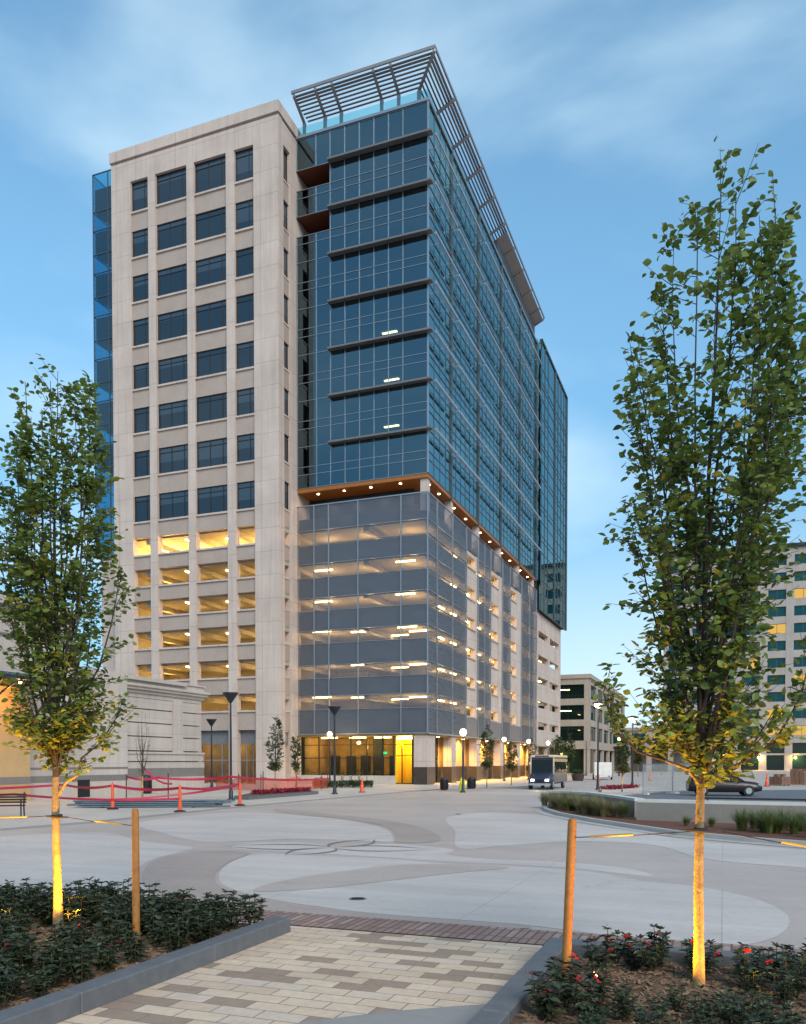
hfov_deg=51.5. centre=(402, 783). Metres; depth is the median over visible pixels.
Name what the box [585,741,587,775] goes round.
street lamp
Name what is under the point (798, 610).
window
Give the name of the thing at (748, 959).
impatiens plant
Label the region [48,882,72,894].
impatiens plant
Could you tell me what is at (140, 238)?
window
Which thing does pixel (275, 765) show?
young tree
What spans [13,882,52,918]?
impatiens plant
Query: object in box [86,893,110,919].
impatiens plant
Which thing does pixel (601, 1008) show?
impatiens plant
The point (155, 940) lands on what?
impatiens plant
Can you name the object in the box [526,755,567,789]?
shuttle bus
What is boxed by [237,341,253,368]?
window
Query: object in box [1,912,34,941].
impatiens plant
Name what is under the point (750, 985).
impatiens plant
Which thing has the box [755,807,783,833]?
grass clump
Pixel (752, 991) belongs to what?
impatiens plant
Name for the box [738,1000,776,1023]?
impatiens plant
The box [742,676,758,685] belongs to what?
window
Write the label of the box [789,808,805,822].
grass clump
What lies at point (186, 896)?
impatiens plant
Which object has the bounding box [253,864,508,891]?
pavement
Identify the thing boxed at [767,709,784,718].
window
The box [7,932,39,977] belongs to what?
impatiens plant
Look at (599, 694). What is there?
window
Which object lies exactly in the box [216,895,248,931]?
impatiens plant
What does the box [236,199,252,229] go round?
window
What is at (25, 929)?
impatiens plant
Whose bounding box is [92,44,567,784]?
office tower
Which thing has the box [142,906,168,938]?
impatiens plant
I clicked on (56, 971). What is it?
impatiens plant
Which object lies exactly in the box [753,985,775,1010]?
impatiens plant
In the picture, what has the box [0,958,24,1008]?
impatiens plant
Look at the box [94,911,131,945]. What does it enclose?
impatiens plant
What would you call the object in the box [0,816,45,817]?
tree tie
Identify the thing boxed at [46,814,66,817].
trunk collar
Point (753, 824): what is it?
grass clump
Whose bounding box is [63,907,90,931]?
impatiens plant
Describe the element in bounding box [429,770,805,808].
ground
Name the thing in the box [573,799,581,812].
grass clump
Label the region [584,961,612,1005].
impatiens plant
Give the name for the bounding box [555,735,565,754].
young tree
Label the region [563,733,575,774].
young tree
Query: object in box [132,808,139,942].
wooden stake
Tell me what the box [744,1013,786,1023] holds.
impatiens plant
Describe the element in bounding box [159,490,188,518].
window
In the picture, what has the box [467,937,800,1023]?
planter kerb
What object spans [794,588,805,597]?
window
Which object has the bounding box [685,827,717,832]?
trunk collar
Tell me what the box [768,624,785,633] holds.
window
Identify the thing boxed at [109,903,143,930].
impatiens plant
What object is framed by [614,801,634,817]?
grass clump
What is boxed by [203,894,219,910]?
impatiens plant
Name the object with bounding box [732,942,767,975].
impatiens plant
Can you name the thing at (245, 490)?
window
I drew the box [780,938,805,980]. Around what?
impatiens plant
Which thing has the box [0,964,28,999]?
impatiens plant
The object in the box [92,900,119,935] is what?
impatiens plant
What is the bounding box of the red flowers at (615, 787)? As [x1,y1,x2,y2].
[599,784,639,789]
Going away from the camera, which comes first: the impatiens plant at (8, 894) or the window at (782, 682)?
the impatiens plant at (8, 894)
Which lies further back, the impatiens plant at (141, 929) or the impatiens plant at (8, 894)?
the impatiens plant at (8, 894)
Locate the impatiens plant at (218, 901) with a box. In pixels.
[202,892,227,917]
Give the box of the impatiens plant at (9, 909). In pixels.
[0,907,17,932]
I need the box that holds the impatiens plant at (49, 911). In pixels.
[36,890,68,924]
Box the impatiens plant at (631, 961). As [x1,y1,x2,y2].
[619,934,654,970]
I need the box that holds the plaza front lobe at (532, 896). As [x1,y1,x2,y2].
[219,853,789,944]
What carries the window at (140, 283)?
in the office tower at (332, 400)
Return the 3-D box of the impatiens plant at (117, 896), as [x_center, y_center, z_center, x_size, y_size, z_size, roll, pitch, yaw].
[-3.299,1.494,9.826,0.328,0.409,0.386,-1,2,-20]
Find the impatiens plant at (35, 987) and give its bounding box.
[22,969,54,998]
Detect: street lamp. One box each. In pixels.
[206,719,216,786]
[223,692,237,799]
[327,732,331,780]
[328,706,340,793]
[460,729,465,791]
[502,737,505,780]
[527,739,530,779]
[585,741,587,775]
[592,701,603,789]
[627,716,638,784]
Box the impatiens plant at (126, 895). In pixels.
[117,891,140,909]
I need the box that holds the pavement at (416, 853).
[231,842,651,875]
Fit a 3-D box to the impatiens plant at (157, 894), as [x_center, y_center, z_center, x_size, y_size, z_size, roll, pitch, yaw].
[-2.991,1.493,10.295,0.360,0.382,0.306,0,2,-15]
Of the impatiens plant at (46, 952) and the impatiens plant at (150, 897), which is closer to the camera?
the impatiens plant at (46, 952)
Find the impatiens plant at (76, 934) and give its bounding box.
[58,925,98,955]
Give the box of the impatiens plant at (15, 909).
[0,896,21,919]
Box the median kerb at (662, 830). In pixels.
[541,804,805,844]
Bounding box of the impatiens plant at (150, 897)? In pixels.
[148,896,171,904]
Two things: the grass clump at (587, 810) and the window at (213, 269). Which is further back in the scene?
the window at (213, 269)
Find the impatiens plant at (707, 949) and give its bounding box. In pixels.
[683,938,723,968]
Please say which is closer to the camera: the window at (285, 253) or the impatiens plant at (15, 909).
the impatiens plant at (15, 909)
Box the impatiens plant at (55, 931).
[47,920,78,954]
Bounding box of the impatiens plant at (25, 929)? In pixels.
[2,925,42,960]
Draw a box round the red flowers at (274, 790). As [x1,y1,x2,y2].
[251,787,310,793]
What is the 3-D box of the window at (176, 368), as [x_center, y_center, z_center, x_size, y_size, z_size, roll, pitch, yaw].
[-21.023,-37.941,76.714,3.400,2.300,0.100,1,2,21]
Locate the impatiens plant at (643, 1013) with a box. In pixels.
[629,1002,668,1023]
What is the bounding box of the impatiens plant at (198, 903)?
[192,898,210,910]
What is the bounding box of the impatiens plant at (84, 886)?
[70,876,94,901]
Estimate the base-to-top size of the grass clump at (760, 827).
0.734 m
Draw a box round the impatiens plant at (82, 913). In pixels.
[63,894,96,927]
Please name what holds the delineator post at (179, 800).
on the sidewalk
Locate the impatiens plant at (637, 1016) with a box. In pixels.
[634,1015,649,1023]
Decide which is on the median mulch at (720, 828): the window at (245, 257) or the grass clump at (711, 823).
the grass clump at (711, 823)
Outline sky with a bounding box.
[0,0,805,727]
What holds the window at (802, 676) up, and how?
in the grid tower at (788, 622)
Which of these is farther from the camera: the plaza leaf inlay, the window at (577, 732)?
the window at (577, 732)
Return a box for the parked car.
[686,770,762,795]
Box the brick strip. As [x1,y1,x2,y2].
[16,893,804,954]
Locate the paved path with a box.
[57,926,542,1023]
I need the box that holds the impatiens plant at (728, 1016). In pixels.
[709,986,748,1023]
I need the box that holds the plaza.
[0,791,805,948]
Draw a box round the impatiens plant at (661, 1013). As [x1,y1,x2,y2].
[656,1009,692,1023]
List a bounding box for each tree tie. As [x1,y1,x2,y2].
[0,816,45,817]
[63,816,131,825]
[575,831,690,837]
[723,831,805,846]
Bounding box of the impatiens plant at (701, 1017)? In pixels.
[685,1003,724,1023]
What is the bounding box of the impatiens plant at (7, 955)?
[0,946,17,988]
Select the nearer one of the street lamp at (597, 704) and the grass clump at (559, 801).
the grass clump at (559, 801)
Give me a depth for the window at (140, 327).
77.90 m
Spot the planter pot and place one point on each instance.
(577, 774)
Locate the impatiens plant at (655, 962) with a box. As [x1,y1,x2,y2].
[633,934,672,971]
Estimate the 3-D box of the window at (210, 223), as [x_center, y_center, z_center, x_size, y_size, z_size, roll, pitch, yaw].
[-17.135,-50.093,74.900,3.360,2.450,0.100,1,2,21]
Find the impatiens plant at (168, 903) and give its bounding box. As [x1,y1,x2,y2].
[148,892,192,929]
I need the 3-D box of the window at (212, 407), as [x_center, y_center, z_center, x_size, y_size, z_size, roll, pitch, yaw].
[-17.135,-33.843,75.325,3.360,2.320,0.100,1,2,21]
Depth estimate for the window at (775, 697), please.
197.67 m
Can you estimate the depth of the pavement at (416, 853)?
18.18 m
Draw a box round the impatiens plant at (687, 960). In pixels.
[678,937,723,977]
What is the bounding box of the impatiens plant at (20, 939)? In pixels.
[6,932,33,973]
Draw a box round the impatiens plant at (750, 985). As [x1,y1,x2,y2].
[738,965,765,996]
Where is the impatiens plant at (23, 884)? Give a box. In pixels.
[3,877,33,895]
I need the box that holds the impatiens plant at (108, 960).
[89,934,122,972]
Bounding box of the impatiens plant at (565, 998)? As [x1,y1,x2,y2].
[550,972,581,1007]
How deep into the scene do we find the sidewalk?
43.74 m
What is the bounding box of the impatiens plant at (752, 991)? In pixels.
[719,986,757,1020]
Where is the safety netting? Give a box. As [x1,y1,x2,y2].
[216,773,327,789]
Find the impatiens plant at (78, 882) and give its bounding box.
[72,880,98,915]
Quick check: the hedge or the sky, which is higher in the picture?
the sky
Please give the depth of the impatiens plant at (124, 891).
9.61 m
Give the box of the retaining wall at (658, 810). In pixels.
[548,790,805,823]
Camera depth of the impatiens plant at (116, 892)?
10.33 m
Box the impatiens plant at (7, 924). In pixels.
[0,916,21,943]
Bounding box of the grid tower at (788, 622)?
[661,542,805,769]
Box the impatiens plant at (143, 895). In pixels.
[140,887,161,914]
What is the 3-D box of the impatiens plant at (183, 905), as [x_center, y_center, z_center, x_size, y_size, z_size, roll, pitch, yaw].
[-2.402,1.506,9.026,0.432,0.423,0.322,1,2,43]
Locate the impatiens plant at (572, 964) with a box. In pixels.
[545,952,581,986]
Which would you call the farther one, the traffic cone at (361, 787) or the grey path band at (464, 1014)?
the traffic cone at (361, 787)
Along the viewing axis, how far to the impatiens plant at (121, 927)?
8.92 m
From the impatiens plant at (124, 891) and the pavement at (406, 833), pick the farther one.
the pavement at (406, 833)
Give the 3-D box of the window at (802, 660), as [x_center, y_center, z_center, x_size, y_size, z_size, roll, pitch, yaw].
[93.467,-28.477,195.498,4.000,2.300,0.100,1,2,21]
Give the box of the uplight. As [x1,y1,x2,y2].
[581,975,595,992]
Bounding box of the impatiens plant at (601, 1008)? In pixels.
[577,997,615,1023]
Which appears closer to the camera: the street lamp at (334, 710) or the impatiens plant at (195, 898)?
the impatiens plant at (195, 898)
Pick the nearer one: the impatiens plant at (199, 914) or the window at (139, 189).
the impatiens plant at (199, 914)
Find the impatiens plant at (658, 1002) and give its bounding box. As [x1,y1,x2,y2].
[645,991,671,1018]
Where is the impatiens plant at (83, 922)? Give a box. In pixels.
[69,920,103,944]
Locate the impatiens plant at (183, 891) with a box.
[172,887,196,905]
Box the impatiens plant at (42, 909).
[38,900,52,927]
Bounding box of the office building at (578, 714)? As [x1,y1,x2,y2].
[538,674,625,773]
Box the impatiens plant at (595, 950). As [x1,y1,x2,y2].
[581,936,617,971]
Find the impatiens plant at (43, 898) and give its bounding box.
[30,885,52,924]
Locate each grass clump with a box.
[537,789,549,805]
[543,789,560,806]
[549,795,563,807]
[551,792,568,808]
[562,799,572,810]
[563,795,573,809]
[566,794,584,810]
[572,794,597,814]
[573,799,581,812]
[576,797,590,814]
[584,797,598,814]
[585,795,611,815]
[590,796,616,816]
[608,801,616,816]
[611,800,635,817]
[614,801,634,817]
[681,814,692,825]
[705,816,716,826]
[727,805,755,830]
[745,809,762,828]
[749,807,772,831]
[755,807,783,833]
[767,812,787,832]
[775,805,797,830]
[780,813,805,834]
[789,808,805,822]
[796,812,805,831]
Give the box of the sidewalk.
[0,774,621,828]
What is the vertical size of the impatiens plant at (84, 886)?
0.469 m
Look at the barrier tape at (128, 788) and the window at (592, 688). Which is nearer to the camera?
the barrier tape at (128, 788)
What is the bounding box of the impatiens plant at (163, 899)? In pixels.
[155,893,186,928]
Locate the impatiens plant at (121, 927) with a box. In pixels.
[118,920,142,936]
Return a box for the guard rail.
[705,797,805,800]
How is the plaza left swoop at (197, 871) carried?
on the plaza
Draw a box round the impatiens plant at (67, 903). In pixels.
[63,892,74,922]
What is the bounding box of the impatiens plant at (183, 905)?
[164,902,193,939]
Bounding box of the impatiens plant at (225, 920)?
[202,907,233,935]
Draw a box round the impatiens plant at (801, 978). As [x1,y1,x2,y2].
[773,957,805,997]
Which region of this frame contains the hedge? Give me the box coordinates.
[312,779,373,787]
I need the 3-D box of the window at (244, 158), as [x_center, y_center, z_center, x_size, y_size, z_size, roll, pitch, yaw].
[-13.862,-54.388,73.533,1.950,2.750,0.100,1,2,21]
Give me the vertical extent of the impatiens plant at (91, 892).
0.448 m
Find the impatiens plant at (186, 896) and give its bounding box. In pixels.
[172,895,199,910]
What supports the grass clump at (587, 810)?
on the median mulch at (720, 828)
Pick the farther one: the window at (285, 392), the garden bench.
the window at (285, 392)
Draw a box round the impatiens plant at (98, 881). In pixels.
[89,879,117,898]
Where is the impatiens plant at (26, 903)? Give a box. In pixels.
[7,886,37,917]
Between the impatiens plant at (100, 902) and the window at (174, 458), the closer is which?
the impatiens plant at (100, 902)
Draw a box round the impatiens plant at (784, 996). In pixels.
[768,972,797,1005]
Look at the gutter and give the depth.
24.18 m
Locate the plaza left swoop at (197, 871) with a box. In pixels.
[142,851,530,927]
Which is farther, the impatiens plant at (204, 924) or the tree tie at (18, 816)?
the tree tie at (18, 816)
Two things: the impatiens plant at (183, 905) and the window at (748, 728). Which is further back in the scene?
the window at (748, 728)
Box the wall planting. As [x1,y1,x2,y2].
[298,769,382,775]
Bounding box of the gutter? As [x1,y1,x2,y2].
[533,806,805,847]
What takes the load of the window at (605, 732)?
in the office building at (578, 714)
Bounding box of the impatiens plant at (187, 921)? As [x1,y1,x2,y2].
[165,909,196,945]
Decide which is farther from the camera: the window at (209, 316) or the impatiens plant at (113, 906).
the window at (209, 316)
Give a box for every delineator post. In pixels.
[107,782,118,809]
[174,785,185,811]
[234,782,245,805]
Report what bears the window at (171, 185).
in the office tower at (332, 400)
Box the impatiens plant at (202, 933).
[192,913,217,941]
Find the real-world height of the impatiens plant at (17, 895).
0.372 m
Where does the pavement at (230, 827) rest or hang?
on the plaza
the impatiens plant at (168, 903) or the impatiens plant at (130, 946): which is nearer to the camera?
the impatiens plant at (130, 946)
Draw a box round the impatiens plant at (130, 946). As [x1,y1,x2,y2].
[117,929,152,963]
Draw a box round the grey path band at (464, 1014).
[295,1004,485,1023]
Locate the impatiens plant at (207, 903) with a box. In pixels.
[196,900,220,924]
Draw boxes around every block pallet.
[769,774,790,785]
[790,769,805,784]
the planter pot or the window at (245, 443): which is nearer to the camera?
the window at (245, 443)
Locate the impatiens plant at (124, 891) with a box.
[119,888,157,926]
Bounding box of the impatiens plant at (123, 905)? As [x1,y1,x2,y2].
[113,899,141,923]
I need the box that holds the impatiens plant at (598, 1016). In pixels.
[575,1006,609,1023]
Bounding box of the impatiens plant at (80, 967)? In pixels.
[63,947,98,983]
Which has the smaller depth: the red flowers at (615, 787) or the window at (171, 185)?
the red flowers at (615, 787)
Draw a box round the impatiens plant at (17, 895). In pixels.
[6,889,27,907]
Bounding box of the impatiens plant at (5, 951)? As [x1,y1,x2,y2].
[0,942,18,965]
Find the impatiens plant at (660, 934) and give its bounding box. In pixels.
[645,924,672,964]
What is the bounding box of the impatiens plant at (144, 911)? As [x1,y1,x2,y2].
[140,903,166,935]
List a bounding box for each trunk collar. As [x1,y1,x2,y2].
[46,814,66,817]
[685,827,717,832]
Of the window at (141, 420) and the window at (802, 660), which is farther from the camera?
the window at (802, 660)
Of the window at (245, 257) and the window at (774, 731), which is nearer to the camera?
the window at (245, 257)
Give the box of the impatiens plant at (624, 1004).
[611,982,642,1021]
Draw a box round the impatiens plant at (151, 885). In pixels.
[129,882,159,908]
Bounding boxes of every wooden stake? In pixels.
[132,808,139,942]
[561,818,576,981]
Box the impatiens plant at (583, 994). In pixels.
[575,992,612,1023]
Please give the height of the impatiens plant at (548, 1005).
0.420 m
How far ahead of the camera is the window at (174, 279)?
76.52 m
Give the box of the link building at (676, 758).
[612,727,694,771]
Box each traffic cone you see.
[360,778,363,791]
[765,774,768,785]
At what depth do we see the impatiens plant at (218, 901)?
9.67 m
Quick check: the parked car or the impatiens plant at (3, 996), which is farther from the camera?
the parked car
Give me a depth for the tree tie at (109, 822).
8.93 m
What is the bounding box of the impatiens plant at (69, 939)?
[39,929,77,973]
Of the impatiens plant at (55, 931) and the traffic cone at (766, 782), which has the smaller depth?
the impatiens plant at (55, 931)
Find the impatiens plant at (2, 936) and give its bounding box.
[0,934,8,949]
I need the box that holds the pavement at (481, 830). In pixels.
[445,812,805,867]
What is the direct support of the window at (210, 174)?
in the office tower at (332, 400)
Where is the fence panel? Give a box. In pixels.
[638,764,676,794]
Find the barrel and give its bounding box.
[459,777,464,790]
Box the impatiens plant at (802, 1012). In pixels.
[775,1005,805,1023]
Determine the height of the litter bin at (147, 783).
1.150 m
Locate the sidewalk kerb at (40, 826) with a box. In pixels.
[0,781,570,830]
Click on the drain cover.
(357, 898)
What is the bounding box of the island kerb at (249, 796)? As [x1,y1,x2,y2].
[234,790,318,799]
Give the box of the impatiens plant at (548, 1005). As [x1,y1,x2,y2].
[522,969,569,1021]
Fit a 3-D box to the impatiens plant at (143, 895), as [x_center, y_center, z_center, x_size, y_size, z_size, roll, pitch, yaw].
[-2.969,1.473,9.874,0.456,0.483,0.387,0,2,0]
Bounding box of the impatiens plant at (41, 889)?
[17,882,48,899]
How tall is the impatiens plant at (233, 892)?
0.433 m
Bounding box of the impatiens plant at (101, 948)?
[80,935,111,967]
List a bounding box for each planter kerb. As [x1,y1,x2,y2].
[0,917,289,1023]
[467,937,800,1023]
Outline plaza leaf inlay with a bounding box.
[231,839,432,854]
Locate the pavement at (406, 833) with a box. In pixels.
[273,809,440,842]
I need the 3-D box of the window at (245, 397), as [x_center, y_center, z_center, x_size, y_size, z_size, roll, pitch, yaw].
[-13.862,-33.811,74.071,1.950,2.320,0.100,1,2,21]
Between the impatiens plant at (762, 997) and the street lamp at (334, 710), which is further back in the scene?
the street lamp at (334, 710)
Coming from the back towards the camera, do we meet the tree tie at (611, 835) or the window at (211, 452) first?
the window at (211, 452)
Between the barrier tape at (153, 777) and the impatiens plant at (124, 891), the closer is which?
the impatiens plant at (124, 891)
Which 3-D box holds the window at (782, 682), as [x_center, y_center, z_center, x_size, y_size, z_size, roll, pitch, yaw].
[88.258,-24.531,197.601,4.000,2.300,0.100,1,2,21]
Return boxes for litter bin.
[141,775,151,793]
[440,777,447,789]
[467,777,475,788]
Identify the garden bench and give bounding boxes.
[0,792,26,818]
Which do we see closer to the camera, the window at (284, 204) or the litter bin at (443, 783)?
the litter bin at (443, 783)
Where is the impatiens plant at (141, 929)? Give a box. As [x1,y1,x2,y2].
[140,907,157,935]
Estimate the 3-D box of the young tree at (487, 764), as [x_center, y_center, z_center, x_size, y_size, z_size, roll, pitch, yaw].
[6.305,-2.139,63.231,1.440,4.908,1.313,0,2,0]
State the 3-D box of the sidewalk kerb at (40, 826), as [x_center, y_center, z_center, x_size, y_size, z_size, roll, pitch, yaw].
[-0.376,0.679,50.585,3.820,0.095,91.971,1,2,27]
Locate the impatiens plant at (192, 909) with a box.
[175,902,200,916]
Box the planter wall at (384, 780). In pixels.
[293,775,395,784]
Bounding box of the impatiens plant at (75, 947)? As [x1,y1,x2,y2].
[52,945,85,974]
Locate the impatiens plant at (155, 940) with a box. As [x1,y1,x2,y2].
[144,915,172,946]
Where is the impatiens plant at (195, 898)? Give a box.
[189,897,206,920]
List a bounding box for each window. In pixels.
[132,179,147,211]
[133,228,147,256]
[133,274,148,301]
[133,318,148,345]
[134,363,148,388]
[134,407,149,432]
[134,450,149,476]
[135,495,149,521]
[157,167,185,203]
[157,218,186,250]
[158,264,186,295]
[158,309,186,340]
[158,355,187,384]
[159,400,187,428]
[159,444,187,473]
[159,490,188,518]
[195,155,225,192]
[196,207,225,240]
[196,254,225,286]
[196,300,225,332]
[196,347,226,376]
[197,393,226,422]
[197,438,226,467]
[197,485,227,513]
[236,147,252,181]
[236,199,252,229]
[236,247,253,276]
[236,293,253,323]
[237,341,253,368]
[237,388,253,415]
[237,433,254,461]
[237,481,254,508]
[283,149,286,181]
[283,201,286,229]
[284,249,287,277]
[284,295,287,323]
[284,343,287,369]
[284,389,287,415]
[284,434,287,461]
[285,482,287,508]
[552,684,583,698]
[552,705,583,719]
[552,726,583,740]
[591,686,594,700]
[591,706,594,720]
[591,727,594,740]
[598,690,601,700]
[599,710,601,722]
[599,729,601,742]
[604,730,607,742]
[613,734,623,742]
[635,733,645,738]
[741,726,758,735]
[742,659,757,668]
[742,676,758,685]
[746,625,759,634]
[767,658,784,667]
[767,675,784,684]
[767,692,784,701]
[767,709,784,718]
[767,726,784,735]
[768,589,785,599]
[768,607,785,616]
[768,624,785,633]
[768,641,785,650]
[771,555,786,564]
[771,572,785,581]
[793,657,805,666]
[793,674,805,683]
[793,691,805,700]
[793,708,805,717]
[793,726,805,734]
[794,571,805,580]
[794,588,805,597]
[794,605,805,615]
[794,623,805,632]
[794,640,805,649]
[795,554,805,563]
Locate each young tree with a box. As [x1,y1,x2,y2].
[133,712,150,796]
[265,717,285,788]
[290,735,301,787]
[477,723,495,787]
[504,741,519,784]
[526,737,538,764]
[549,738,557,754]
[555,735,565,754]
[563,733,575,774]
[613,735,631,789]
[633,732,645,763]
[654,741,667,775]
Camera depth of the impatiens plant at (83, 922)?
8.34 m
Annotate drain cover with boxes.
[349,897,366,899]
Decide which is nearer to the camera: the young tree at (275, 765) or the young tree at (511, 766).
the young tree at (275, 765)
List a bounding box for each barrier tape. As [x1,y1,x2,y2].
[0,783,238,790]
[0,793,177,800]
[114,786,234,798]
[127,775,328,780]
[143,767,172,784]
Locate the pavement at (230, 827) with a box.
[139,812,393,841]
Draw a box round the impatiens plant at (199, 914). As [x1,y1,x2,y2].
[177,906,205,938]
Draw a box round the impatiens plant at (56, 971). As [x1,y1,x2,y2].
[24,947,71,988]
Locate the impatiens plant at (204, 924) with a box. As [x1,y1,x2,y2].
[192,910,220,938]
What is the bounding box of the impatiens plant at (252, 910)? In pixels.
[238,893,266,924]
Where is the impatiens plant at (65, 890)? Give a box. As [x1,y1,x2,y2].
[48,886,79,900]
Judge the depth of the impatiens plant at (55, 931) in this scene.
7.93 m
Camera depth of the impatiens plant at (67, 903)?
10.08 m
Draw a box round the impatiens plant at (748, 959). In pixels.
[730,945,773,988]
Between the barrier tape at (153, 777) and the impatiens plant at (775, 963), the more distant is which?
the barrier tape at (153, 777)
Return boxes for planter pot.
[571,769,584,780]
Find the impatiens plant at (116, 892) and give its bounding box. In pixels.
[99,887,118,904]
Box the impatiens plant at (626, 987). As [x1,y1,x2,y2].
[609,980,633,1002]
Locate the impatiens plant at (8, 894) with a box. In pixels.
[0,888,13,912]
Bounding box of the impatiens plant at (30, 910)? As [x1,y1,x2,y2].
[14,909,34,927]
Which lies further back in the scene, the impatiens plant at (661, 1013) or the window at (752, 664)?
the window at (752, 664)
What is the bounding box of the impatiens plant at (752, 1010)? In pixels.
[738,994,772,1022]
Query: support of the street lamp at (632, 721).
on the ground
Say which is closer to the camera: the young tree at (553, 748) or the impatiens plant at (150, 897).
the impatiens plant at (150, 897)
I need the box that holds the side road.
[623,790,805,801]
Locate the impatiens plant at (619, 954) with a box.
[599,924,632,963]
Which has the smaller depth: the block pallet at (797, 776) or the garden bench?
the garden bench
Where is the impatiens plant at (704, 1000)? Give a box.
[686,984,726,1021]
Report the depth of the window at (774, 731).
198.00 m
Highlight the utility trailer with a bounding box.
[593,762,611,779]
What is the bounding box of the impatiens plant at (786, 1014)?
[760,1000,800,1023]
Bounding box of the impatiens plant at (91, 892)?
[78,887,109,920]
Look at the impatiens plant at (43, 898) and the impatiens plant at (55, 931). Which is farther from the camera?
the impatiens plant at (43, 898)
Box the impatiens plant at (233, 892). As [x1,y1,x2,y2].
[213,889,247,923]
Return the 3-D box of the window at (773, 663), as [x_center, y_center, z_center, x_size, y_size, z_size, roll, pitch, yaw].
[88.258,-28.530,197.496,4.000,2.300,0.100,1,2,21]
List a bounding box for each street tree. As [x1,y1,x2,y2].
[0,353,140,930]
[593,135,805,990]
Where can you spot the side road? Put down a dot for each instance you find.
(780, 794)
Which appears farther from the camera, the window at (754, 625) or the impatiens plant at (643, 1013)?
the window at (754, 625)
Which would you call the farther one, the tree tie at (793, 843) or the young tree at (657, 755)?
the young tree at (657, 755)
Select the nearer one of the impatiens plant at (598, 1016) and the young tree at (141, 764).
the impatiens plant at (598, 1016)
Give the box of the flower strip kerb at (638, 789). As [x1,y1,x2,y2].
[598,787,651,791]
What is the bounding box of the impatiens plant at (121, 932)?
[109,921,135,950]
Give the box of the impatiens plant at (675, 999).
[665,983,687,1011]
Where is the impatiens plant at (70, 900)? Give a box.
[63,894,83,921]
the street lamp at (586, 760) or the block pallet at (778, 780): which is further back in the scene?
the street lamp at (586, 760)
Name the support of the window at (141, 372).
in the office tower at (332, 400)
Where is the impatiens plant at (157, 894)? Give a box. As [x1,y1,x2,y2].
[147,889,171,905]
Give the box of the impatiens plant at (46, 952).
[27,943,69,980]
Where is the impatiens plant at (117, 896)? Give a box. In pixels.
[109,891,130,908]
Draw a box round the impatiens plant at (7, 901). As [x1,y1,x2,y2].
[0,889,10,915]
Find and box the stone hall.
[0,594,209,800]
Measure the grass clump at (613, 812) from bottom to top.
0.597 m
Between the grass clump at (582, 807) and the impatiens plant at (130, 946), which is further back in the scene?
the grass clump at (582, 807)
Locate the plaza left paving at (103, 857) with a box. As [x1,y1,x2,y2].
[0,832,192,896]
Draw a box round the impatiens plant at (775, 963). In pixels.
[753,942,795,982]
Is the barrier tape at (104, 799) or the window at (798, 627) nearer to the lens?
the barrier tape at (104, 799)
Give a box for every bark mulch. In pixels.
[0,914,248,1004]
[515,955,805,1023]
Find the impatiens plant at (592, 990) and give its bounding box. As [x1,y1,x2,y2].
[564,975,603,1013]
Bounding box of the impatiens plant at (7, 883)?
[0,882,16,894]
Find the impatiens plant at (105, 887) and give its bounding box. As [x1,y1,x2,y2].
[96,882,126,909]
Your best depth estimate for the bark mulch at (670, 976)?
7.02 m
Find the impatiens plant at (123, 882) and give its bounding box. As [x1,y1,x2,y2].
[114,877,140,898]
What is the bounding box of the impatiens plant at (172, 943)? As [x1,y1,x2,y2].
[155,916,193,951]
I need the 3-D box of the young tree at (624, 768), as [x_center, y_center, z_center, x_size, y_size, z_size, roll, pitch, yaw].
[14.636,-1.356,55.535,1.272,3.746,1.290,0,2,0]
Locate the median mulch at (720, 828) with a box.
[550,806,805,840]
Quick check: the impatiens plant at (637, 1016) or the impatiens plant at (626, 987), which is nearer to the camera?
the impatiens plant at (637, 1016)
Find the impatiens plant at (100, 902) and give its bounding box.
[86,892,121,922]
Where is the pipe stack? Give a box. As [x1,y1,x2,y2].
[67,800,234,807]
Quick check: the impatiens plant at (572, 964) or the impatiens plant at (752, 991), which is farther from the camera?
the impatiens plant at (572, 964)
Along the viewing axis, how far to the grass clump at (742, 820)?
22.84 m
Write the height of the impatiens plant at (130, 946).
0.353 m
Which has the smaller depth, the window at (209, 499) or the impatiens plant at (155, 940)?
the impatiens plant at (155, 940)

